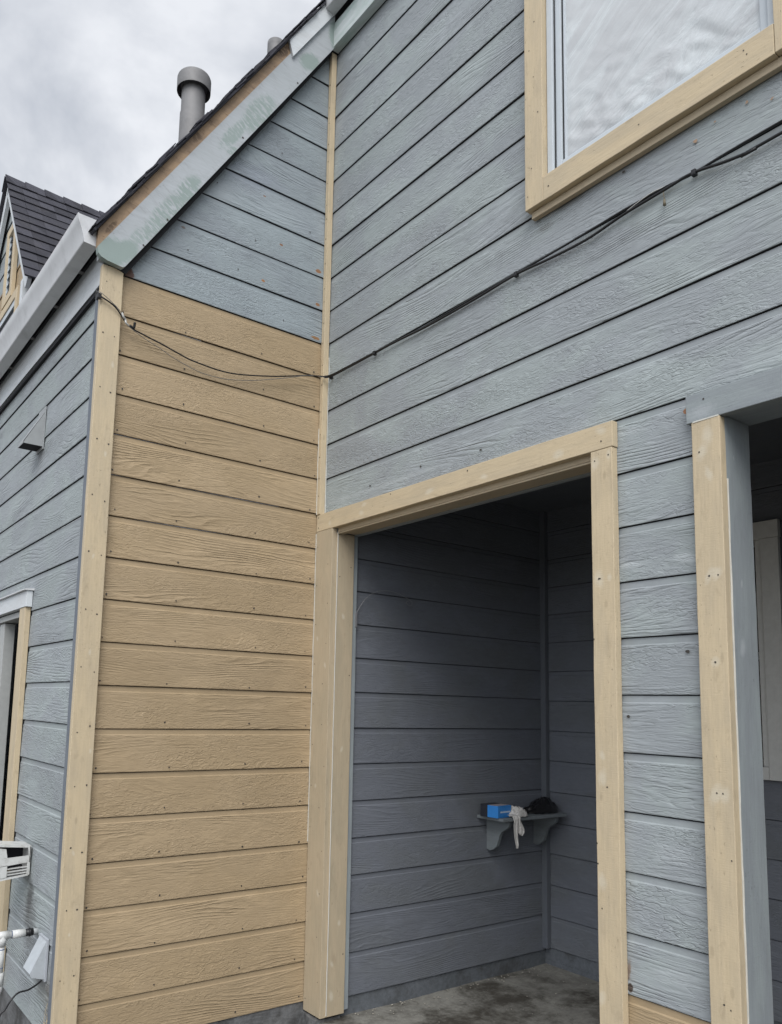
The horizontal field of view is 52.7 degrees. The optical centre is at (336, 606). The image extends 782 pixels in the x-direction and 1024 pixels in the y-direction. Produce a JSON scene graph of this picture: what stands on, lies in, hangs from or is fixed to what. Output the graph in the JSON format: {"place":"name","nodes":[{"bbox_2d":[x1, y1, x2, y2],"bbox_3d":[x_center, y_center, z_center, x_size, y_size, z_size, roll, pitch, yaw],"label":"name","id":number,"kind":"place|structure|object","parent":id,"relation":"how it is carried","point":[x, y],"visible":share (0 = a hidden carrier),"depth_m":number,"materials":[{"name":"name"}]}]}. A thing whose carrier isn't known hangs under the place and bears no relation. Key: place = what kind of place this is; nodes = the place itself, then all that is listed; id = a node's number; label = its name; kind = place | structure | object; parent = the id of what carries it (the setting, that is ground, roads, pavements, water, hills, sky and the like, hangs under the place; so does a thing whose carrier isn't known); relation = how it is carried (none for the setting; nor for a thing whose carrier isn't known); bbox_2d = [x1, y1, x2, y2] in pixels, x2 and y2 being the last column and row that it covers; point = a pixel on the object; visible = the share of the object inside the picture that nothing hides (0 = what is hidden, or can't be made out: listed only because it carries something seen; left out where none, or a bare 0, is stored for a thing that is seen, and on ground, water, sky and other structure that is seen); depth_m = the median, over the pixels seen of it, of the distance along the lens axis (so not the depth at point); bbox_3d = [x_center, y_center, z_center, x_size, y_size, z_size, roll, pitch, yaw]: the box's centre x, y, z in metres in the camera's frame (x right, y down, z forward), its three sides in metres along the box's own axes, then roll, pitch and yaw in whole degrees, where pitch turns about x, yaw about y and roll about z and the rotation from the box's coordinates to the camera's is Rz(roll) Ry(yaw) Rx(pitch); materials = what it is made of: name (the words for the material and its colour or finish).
{"place":"outdoors","nodes":[
{"label":"outdoors","id":0,"kind":"place"},
{"label":"ground","id":1,"kind":"structure","parent":0,"visible":0},
{"bbox_2d":[0,0,781,1023],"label":"house","id":2,"kind":"structure","parent":1,"relation":"on","point":[250,772],"depth_m":3.98,"materials":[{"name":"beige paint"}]},
{"bbox_2d":[0,285,19,332],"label":"window","id":3,"kind":"structure","parent":2,"relation":"in","point":[13,302],"depth_m":6.42,"materials":[{"name":"beige paint"}]},
{"bbox_2d":[0,841,30,880],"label":"louvred fixture","id":4,"kind":"object","parent":2,"relation":"attached to","point":[15,856],"visible":1,"depth_m":3.98,"materials":[{"name":"white plastic"}]},
{"bbox_2d":[0,928,38,993],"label":"pipe","id":5,"kind":"object","parent":2,"relation":"attached to","point":[12,934],"visible":0.98,"depth_m":3.71,"materials":[{"name":"paint"}]},
{"bbox_2d":[18,406,46,454],"bbox_3d":[-1.788,-1.044,4.616,0.112,0.258,0.145,7,-9,-35],"label":"wall vent","id":6,"kind":"object","parent":2,"relation":"attached to","point":[33,439],"depth_m":4.58,"materials":[{"name":"paint"}]},
{"bbox_2d":[23,933,48,981],"bbox_3d":[-1.405,1.638,3.669,0.078,0.187,0.129,7,-9,-35],"label":"dryer vent","id":7,"kind":"object","parent":2,"relation":"attached to","point":[35,966],"visible":1,"depth_m":3.64,"materials":[{"name":"plastic"}]},
{"bbox_2d":[0,979,41,1015],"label":"cord","id":8,"kind":"object","parent":7,"relation":"attached to","point":[17,993],"visible":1,"depth_m":3.50,"materials":[{"name":"black rubber"}]},
{"bbox_2d":[355,590,411,626],"bbox_3d":[0.275,0.019,4.508,0.409,0.228,0.014,6,-9,-33],"label":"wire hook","id":9,"kind":"object","parent":2,"relation":"attached to","point":[365,599],"visible":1,"depth_m":4.43,"materials":[{"name":"grey metal"}]},
{"bbox_2d":[0,119,781,407],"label":"cable","id":10,"kind":"object","parent":2,"relation":"attached to","point":[693,173],"visible":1,"depth_m":3.28,"materials":[{"name":"black rubber"}]},
{"bbox_2d":[95,291,324,380],"bbox_3d":[-0.610,-1.339,4.166,1.341,0.262,0.081,6,-9,-32],"label":"wire","id":11,"kind":"object","parent":10,"relation":"hanging from","point":[125,320],"visible":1,"depth_m":4.02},
{"bbox_2d":[477,812,566,849],"bbox_3d":[1.155,1.399,4.893,0.585,0.215,0.214,7,-9,-35],"label":"wall shelf","id":12,"kind":"object","parent":2,"relation":"attached to","point":[497,828],"depth_m":4.85,"materials":[{"name":"paint"}]},
{"bbox_2d":[480,802,510,817],"bbox_3d":[0.960,1.232,4.763,0.130,0.072,0.134,8,-10,-41],"label":"glove box","id":13,"kind":"object","parent":12,"relation":"on","point":[495,810],"visible":1,"depth_m":4.72,"materials":[{"name":"blue cardboard"}]},
{"bbox_2d":[509,805,527,848],"bbox_3d":[1.097,1.329,4.777,0.219,0.244,0.128,7,-9,-35],"label":"rag","id":14,"kind":"object","parent":12,"relation":"on","point":[516,813],"visible":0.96,"depth_m":4.71,"materials":[{"name":"fabric"}]},
{"bbox_2d":[523,797,557,813],"bbox_3d":[1.293,1.258,5.011,0.300,0.097,0.150,7,-9,-35],"label":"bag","id":15,"kind":"object","parent":12,"relation":"on","point":[541,805],"visible":0.94,"depth_m":4.96,"materials":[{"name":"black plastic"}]},
{"bbox_2d":[524,0,781,221],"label":"window","id":16,"kind":"structure","parent":2,"relation":"in","point":[608,83],"depth_m":3.06,"materials":[{"name":"clear glass"}]},
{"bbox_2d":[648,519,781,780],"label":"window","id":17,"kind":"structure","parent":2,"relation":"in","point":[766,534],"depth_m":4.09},
{"bbox_2d":[321,963,599,1023],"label":"porch floor","id":18,"kind":"structure","parent":1,"relation":"on","point":[575,999],"depth_m":4.37,"materials":[{"name":"concrete"}]},
{"bbox_2d":[355,967,586,1014],"bbox_3d":[1.004,2.174,4.180,1.505,0.009,1.046,7,-9,-35],"label":"grit","id":19,"kind":"object","parent":18,"relation":"on","point":[461,987],"visible":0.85,"depth_m":4.43,"materials":[{"name":"grey gravel"}]}
]}

